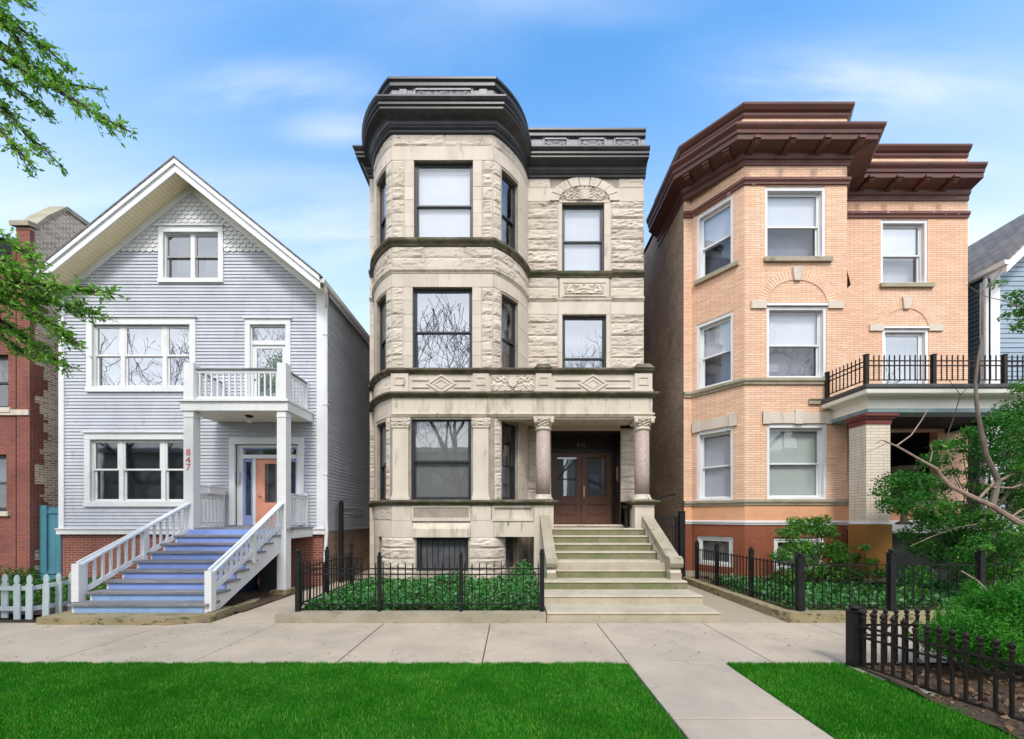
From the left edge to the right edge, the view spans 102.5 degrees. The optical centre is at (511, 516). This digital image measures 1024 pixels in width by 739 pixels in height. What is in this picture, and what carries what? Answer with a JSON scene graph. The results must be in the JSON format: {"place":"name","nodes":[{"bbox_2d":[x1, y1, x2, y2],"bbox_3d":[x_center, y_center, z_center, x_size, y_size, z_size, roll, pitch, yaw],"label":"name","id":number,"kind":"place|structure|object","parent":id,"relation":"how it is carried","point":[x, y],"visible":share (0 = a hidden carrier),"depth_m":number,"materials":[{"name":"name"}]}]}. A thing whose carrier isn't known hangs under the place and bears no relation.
{"place":"outdoors","nodes":[
{"label":"outdoors","id":0,"kind":"place"},
{"bbox_2d":[238,568,258,592],"bbox_3d":[-7.119,1.680,10.903,0.580,0.600,0.625,0,0,0],"label":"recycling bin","id":1,"kind":"object","parent":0,"point":[251,585],"visible":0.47,"depth_m":10.89,"materials":[{"name":"blue plastic"}]},
{"bbox_2d":[258,556,276,590],"bbox_3d":[-6.505,1.505,11.200,0.620,0.950,0.660,0,0,0],"label":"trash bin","id":2,"kind":"object","parent":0,"point":[267,573],"visible":0.37,"depth_m":10.96,"materials":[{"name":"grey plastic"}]},
{"bbox_2d":[212,569,369,622],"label":"side path","id":3,"kind":"structure","parent":0,"point":[265,613],"depth_m":8.75,"materials":[{"name":"concrete"}]},
{"bbox_2d":[338,500,363,582],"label":"iron gate","id":4,"kind":"structure","parent":3,"relation":"on","point":[341,525],"depth_m":12.47,"materials":[{"name":"black metal"}]},
{"bbox_2d":[0,660,687,738],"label":"lawn","id":5,"kind":"structure","parent":0,"point":[549,712],"depth_m":4.25,"materials":[{"name":"plant"}]},
{"bbox_2d":[0,0,138,378],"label":"street tree","id":6,"kind":"object","parent":5,"relation":"on","point":[56,83],"visible":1,"depth_m":6.02,"materials":[{"name":"green plant"}]},
{"bbox_2d":[0,588,962,738],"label":"ground","id":7,"kind":"structure","parent":0,"point":[11,620],"depth_m":8.12,"materials":[{"name":"soil"}]},
{"bbox_2d":[0,206,88,579],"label":"red brick house","id":8,"kind":"structure","parent":7,"relation":"on","point":[28,438],"depth_m":12.06,"materials":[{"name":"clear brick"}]},
{"bbox_2d":[0,455,6,510],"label":"window","id":9,"kind":"structure","parent":8,"relation":"in","point":[3,458],"depth_m":12.27,"materials":[{"name":"grey glass"}]},
{"bbox_2d":[0,356,7,406],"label":"window","id":10,"kind":"structure","parent":8,"relation":"in","point":[3,359],"depth_m":12.27,"materials":[{"name":"grey glass"}]},
{"bbox_2d":[0,587,106,614],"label":"soil bed","id":11,"kind":"object","parent":7,"relation":"on","point":[37,612],"visible":0.02,"depth_m":8.65,"materials":[{"name":"brown soil"}]},
{"bbox_2d":[0,564,43,596],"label":"garden shrub","id":12,"kind":"object","parent":11,"relation":"on","point":[22,580],"visible":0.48,"depth_m":9.59,"materials":[{"name":"green plant"}]},
{"bbox_2d":[0,572,74,619],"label":"picket fence","id":13,"kind":"object","parent":11,"relation":"on","point":[17,608],"visible":0.88,"depth_m":8.10,"materials":[{"name":"white paint"}]},
{"bbox_2d":[0,575,112,605],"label":"ground cover","id":14,"kind":"object","parent":11,"relation":"on","point":[64,592],"visible":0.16,"depth_m":9.44,"materials":[{"name":"green plant"}]},
{"bbox_2d":[0,592,273,612],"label":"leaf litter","id":15,"kind":"object","parent":11,"relation":"on","point":[233,602],"visible":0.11,"depth_m":9.54,"materials":[{"name":"brown plant"}]},
{"bbox_2d":[36,606,234,625],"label":"stoop slab","id":16,"kind":"structure","parent":7,"relation":"on","point":[71,618],"depth_m":7.63,"materials":[{"name":"stone"}]},
{"bbox_2d":[32,155,369,612],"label":"clapboard house","id":17,"kind":"structure","parent":7,"relation":"on","point":[229,315],"depth_m":11.78,"materials":[{"name":"grey wood"}]},
{"bbox_2d":[40,505,59,580],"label":"wooden gate","id":18,"kind":"structure","parent":17,"relation":"attached to","point":[49,551],"depth_m":12.25,"materials":[{"name":"teal wood"}]},
{"bbox_2d":[81,431,182,506],"bbox_3d":[-10.669,-1.360,11.935,3.222,2.155,0.470,0,0,0],"label":"window","id":19,"kind":"structure","parent":17,"relation":"in","point":[138,468],"depth_m":11.89,"materials":[{"name":"white paint"}]},
{"bbox_2d":[85,315,196,391],"bbox_3d":[-10.620,-4.654,11.865,3.203,2.155,0.330,0,0,0],"label":"window","id":20,"kind":"structure","parent":17,"relation":"in","point":[141,353],"depth_m":11.89,"materials":[{"name":"white paint"}]},
{"bbox_2d":[155,224,224,282],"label":"window","id":21,"kind":"structure","parent":17,"relation":"in","point":[197,250],"depth_m":11.84,"materials":[{"name":"white paint"}]},
{"bbox_2d":[200,484,225,494],"bbox_3d":[-8.250,-0.740,11.310,0.340,0.280,0.620,0,0,0],"label":"mailbox","id":22,"kind":"object","parent":17,"relation":"on","point":[211,490],"visible":0.83,"depth_m":11.12,"materials":[{"name":"white paint"}]},
{"bbox_2d":[245,415,253,422],"bbox_3d":[-7.031,-2.610,11.000,0.195,0.190,0.200,0,0,0],"label":"ceiling lamp","id":23,"kind":"object","parent":17,"relation":"attached to","point":[248,419],"visible":1,"depth_m":10.94,"materials":[{"name":"white metal"}]},
{"bbox_2d":[242,316,291,395],"bbox_3d":[-6.992,-4.341,11.850,1.383,2.723,0.300,0,0,0],"label":"balcony door","id":24,"kind":"structure","parent":17,"relation":"in","point":[271,346],"depth_m":11.84,"materials":[{"name":"white glass"}]},
{"bbox_2d":[234,599,259,613],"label":"stone kerb","id":25,"kind":"structure","parent":7,"relation":"on","point":[251,602],"depth_m":9.00,"materials":[{"name":"beige stone"}]},
{"bbox_2d":[223,585,315,611],"bbox_3d":[-7.200,1.969,10.175,3.200,0.036,3.250,0,0,0],"label":"soil bed","id":26,"kind":"object","parent":7,"relation":"on","point":[237,597],"visible":0.18,"depth_m":10.03,"materials":[{"name":"brown soil"}]},
{"bbox_2d":[269,586,294,595],"bbox_3d":[-5.935,1.942,10.710,0.430,0.155,0.580,0,0,0],"label":"column footing","id":27,"kind":"object","parent":26,"relation":"on","point":[285,592],"depth_m":10.42,"materials":[{"name":"stone"}]},
{"bbox_2d":[275,582,545,623],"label":"bed kerb","id":28,"kind":"structure","parent":7,"relation":"on","point":[290,615],"depth_m":7.73,"materials":[{"name":"concrete"}]},
{"bbox_2d":[294,542,544,611],"bbox_3d":[-1.780,1.228,9.277,4.825,1.215,2.739,0,0,0],"label":"iron fence","id":29,"kind":"object","parent":28,"relation":"on","point":[300,567],"visible":0.97,"depth_m":7.95,"materials":[{"name":"black metal"}]},
{"bbox_2d":[305,582,537,609],"bbox_3d":[-1.770,1.882,10.500,4.860,0.039,5.000,0,0,0],"label":"soil bed","id":30,"kind":"object","parent":7,"relation":"on","point":[414,608],"visible":0.03,"depth_m":8.43,"materials":[{"name":"brown soil"}]},
{"bbox_2d":[303,559,545,610],"bbox_3d":[-1.734,1.563,9.709,4.856,0.824,3.587,0,0,0],"label":"ivy","id":31,"kind":"object","parent":30,"relation":"on","point":[490,591],"visible":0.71,"depth_m":9.06,"materials":[{"name":"green plant"}]},
{"bbox_2d":[352,76,720,623],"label":"greystone house","id":32,"kind":"structure","parent":7,"relation":"on","point":[513,394],"depth_m":11.60,"materials":[{"name":"stone"}]},
{"bbox_2d":[380,176,385,243],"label":"window","id":33,"kind":"structure","parent":32,"relation":"in","point":[382,220],"depth_m":12.26,"materials":[{"name":"black glass"}]},
{"bbox_2d":[380,298,385,370],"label":"window","id":34,"kind":"structure","parent":32,"relation":"in","point":[382,342],"depth_m":12.27,"materials":[{"name":"black glass"}]},
{"bbox_2d":[380,423,385,499],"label":"window","id":35,"kind":"structure","parent":32,"relation":"in","point":[382,426],"depth_m":12.27,"materials":[{"name":"black glass"}]},
{"bbox_2d":[412,420,470,499],"bbox_3d":[-1.984,-1.630,11.657,1.687,2.320,0.137,0,0,0],"label":"window","id":36,"kind":"structure","parent":32,"relation":"in","point":[441,449],"depth_m":11.72,"materials":[{"name":"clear glass"}]},
{"bbox_2d":[417,537,467,570],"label":"basement window","id":37,"kind":"structure","parent":32,"relation":"in","point":[432,550],"depth_m":11.65,"materials":[{"name":"black metal"}]},
{"bbox_2d":[414,289,471,367],"bbox_3d":[-1.945,-5.275,11.764,1.907,2.590,0.352,0,0,0],"label":"window","id":38,"kind":"structure","parent":32,"relation":"in","point":[442,317],"depth_m":11.94,"materials":[{"name":"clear glass"}]},
{"bbox_2d":[415,164,472,236],"bbox_3d":[-1.917,-8.860,11.657,1.648,2.220,0.137,0,0,0],"label":"window","id":39,"kind":"structure","parent":32,"relation":"in","point":[443,192],"depth_m":11.72,"materials":[{"name":"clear glass"}]},
{"bbox_2d":[502,174,514,248],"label":"window","id":40,"kind":"structure","parent":32,"relation":"in","point":[504,191],"depth_m":12.29,"materials":[{"name":"black glass"}]},
{"bbox_2d":[502,296,514,367],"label":"window","id":41,"kind":"structure","parent":32,"relation":"in","point":[504,307],"depth_m":12.31,"materials":[{"name":"black glass"}]},
{"bbox_2d":[502,422,514,499],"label":"window","id":42,"kind":"structure","parent":32,"relation":"in","point":[504,425],"depth_m":12.31,"materials":[{"name":"black glass"}]},
{"bbox_2d":[506,537,512,567],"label":"basement window","id":43,"kind":"structure","parent":32,"relation":"in","point":[509,540],"depth_m":12.18,"materials":[{"name":"black glass"}]},
{"bbox_2d":[552,453,580,523],"bbox_3d":[1.831,-0.955,13.835,0.997,2.370,0.110,0,0,0],"label":"entrance door","id":44,"kind":"structure","parent":32,"relation":"in","point":[566,467],"depth_m":13.80,"materials":[{"name":"brown wood"}]},
{"bbox_2d":[562,205,602,269],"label":"window","id":45,"kind":"structure","parent":32,"relation":"in","point":[582,225],"depth_m":13.22,"materials":[{"name":"white glass"}]},
{"bbox_2d":[562,317,604,367],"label":"window","id":46,"kind":"structure","parent":32,"relation":"in","point":[583,338],"depth_m":13.44,"materials":[{"name":"clear glass"}]},
{"bbox_2d":[581,453,610,523],"bbox_3d":[2.840,-0.955,13.824,0.996,2.370,0.133,0,0,0],"label":"entrance door","id":47,"kind":"structure","parent":32,"relation":"in","point":[595,467],"depth_m":13.80,"materials":[{"name":"brown wood"}]},
{"bbox_2d":[683,575,954,622],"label":"garden kerb","id":48,"kind":"structure","parent":7,"relation":"on","point":[806,616],"depth_m":8.01,"materials":[{"name":"stone"}]},
{"bbox_2d":[695,540,1022,610],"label":"iron fence","id":49,"kind":"object","parent":48,"relation":"on","point":[980,564],"visible":0.94,"depth_m":8.00,"materials":[{"name":"black metal"}]},
{"bbox_2d":[692,577,953,609],"bbox_3d":[10.210,1.881,10.500,9.580,0.038,5.000,0,0,0],"label":"soil bed","id":50,"kind":"object","parent":7,"relation":"on","point":[776,603],"visible":0.02,"depth_m":8.95,"materials":[{"name":"brown soil"}]},
{"bbox_2d":[767,514,885,587],"bbox_3d":[7.886,0.956,10.510,3.085,2.071,1.214,0,0,0],"label":"flowering shrub","id":51,"kind":"object","parent":50,"relation":"on","point":[817,528],"visible":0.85,"depth_m":10.36,"materials":[{"name":"green plant"}]},
{"bbox_2d":[705,573,1018,609],"bbox_3d":[9.505,1.758,9.831,8.170,0.477,3.715,0,0,0],"label":"ground cover","id":52,"kind":"object","parent":50,"relation":"on","point":[872,592],"visible":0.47,"depth_m":9.27,"materials":[{"name":"green plant"}]},
{"bbox_2d":[865,278,1023,597],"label":"tree","id":53,"kind":"object","parent":50,"relation":"on","point":[1009,538],"visible":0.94,"depth_m":8.92,"materials":[{"name":"green plant"}]},
{"bbox_2d":[644,102,1023,587],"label":"buff brick house","id":54,"kind":"structure","parent":7,"relation":"on","point":[806,308],"depth_m":11.99,"materials":[{"name":"brick"}]},
{"bbox_2d":[697,195,732,279],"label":"window","id":55,"kind":"structure","parent":54,"relation":"in","point":[715,225],"depth_m":12.69,"materials":[{"name":"white paint"}]},
{"bbox_2d":[697,311,732,389],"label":"window","id":56,"kind":"structure","parent":54,"relation":"in","point":[714,336],"depth_m":12.71,"materials":[{"name":"grey glass"}]},
{"bbox_2d":[697,426,732,500],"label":"window","id":57,"kind":"structure","parent":54,"relation":"in","point":[714,447],"depth_m":12.62,"materials":[{"name":"white paint"}]},
{"bbox_2d":[698,535,732,566],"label":"basement window","id":58,"kind":"structure","parent":54,"relation":"in","point":[705,542],"depth_m":12.48,"materials":[{"name":"white paint"}]},
{"bbox_2d":[765,187,824,255],"bbox_3d":[8.063,-8.360,11.940,1.836,2.220,0.460,0,0,0],"label":"window","id":59,"kind":"structure","parent":54,"relation":"in","point":[794,216],"depth_m":11.96,"materials":[{"name":"white glass"}]},
{"bbox_2d":[767,306,825,376],"bbox_3d":[8.102,-4.950,11.940,1.817,2.240,0.460,0,0,0],"label":"window","id":60,"kind":"structure","parent":54,"relation":"in","point":[796,335],"depth_m":11.96,"materials":[{"name":"grey glass"}]},
{"bbox_2d":[767,424,825,498],"bbox_3d":[8.112,-1.570,11.832,1.696,2.140,0.245,0,0,0],"label":"window","id":61,"kind":"structure","parent":54,"relation":"in","point":[796,453],"depth_m":11.96,"materials":[{"name":"white paint"}]},
{"bbox_2d":[774,537,818,570],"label":"basement window","id":62,"kind":"structure","parent":54,"relation":"in","point":[777,543],"depth_m":11.77,"materials":[{"name":"white paint"}]},
{"bbox_2d":[881,220,926,282],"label":"window","id":63,"kind":"structure","parent":54,"relation":"in","point":[903,242],"depth_m":13.26,"materials":[{"name":"white paint"}]},
{"bbox_2d":[882,329,927,383],"bbox_3d":[12.447,-4.655,13.208,1.473,2.590,0.385,0,0,0],"label":"balcony door","id":64,"kind":"structure","parent":54,"relation":"in","point":[901,342],"depth_m":13.40,"materials":[{"name":"white glass"}]},
{"bbox_2d":[890,465,921,523],"bbox_3d":[11.641,-0.630,12.200,0.748,1.740,0.760,0,0,0],"label":"porch urn","id":65,"kind":"object","parent":54,"relation":"on","point":[903,520],"visible":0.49,"depth_m":12.06,"materials":[{"name":"stone"}]},
{"bbox_2d":[857,664,1023,738],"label":"soil bed","id":66,"kind":"object","parent":7,"relation":"on","point":[990,717],"visible":0.55,"depth_m":4.62,"materials":[{"name":"brown soil"}]},
{"bbox_2d":[844,604,1023,721],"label":"iron fence","id":67,"kind":"object","parent":66,"relation":"on","point":[857,626],"visible":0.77,"depth_m":4.78,"materials":[{"name":"black metal"}]},
{"bbox_2d":[868,658,1023,731],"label":"leaf litter","id":68,"kind":"object","parent":66,"relation":"on","point":[1009,727],"visible":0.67,"depth_m":4.72,"materials":[{"name":"brown plant"}]},
{"bbox_2d":[907,562,1023,670],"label":"juniper","id":69,"kind":"object","parent":66,"relation":"on","point":[989,614],"visible":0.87,"depth_m":4.80,"materials":[{"name":"green plant"}]},
{"bbox_2d":[968,214,1023,523],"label":"blue house","id":70,"kind":"structure","parent":7,"relation":"on","point":[998,254],"depth_m":12.99,"materials":[{"name":"wood"}]},
{"bbox_2d":[0,623,1015,665],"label":"sidewalk","id":71,"kind":"structure","parent":0,"point":[544,643],"depth_m":6.53,"materials":[{"name":"concrete"}]},
{"bbox_2d":[0,0,1023,335],"label":"sky","id":72,"kind":"structure","parent":0,"point":[267,102],"materials":[{"name":"blue"}]},
{"bbox_2d":[652,493,685,578],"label":"iron gate","id":73,"kind":"structure","parent":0,"point":[679,533],"depth_m":12.57,"materials":[{"name":"black metal"}]},
{"bbox_2d":[629,663,833,738],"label":"front path","id":74,"kind":"structure","parent":0,"point":[710,701],"depth_m":4.38,"materials":[{"name":"concrete"}]},
{"bbox_2d":[687,584,786,622],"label":"aggregate path","id":75,"kind":"structure","parent":0,"point":[731,611],"depth_m":8.67,"materials":[{"name":"beige concrete"}]},
{"bbox_2d":[726,660,1023,738],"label":"lawn","id":76,"kind":"structure","parent":0,"point":[831,733],"depth_m":4.27,"materials":[{"name":"plant"}]},
{"bbox_2d":[848,666,935,696],"bbox_3d":[4.868,2.001,3.776,0.148,0.058,3.460,0,0,-12],"label":"edging","id":77,"kind":"object","parent":76,"relation":"on","point":[897,683],"visible":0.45,"depth_m":5.01,"materials":[{"name":"concrete"}]}
]}

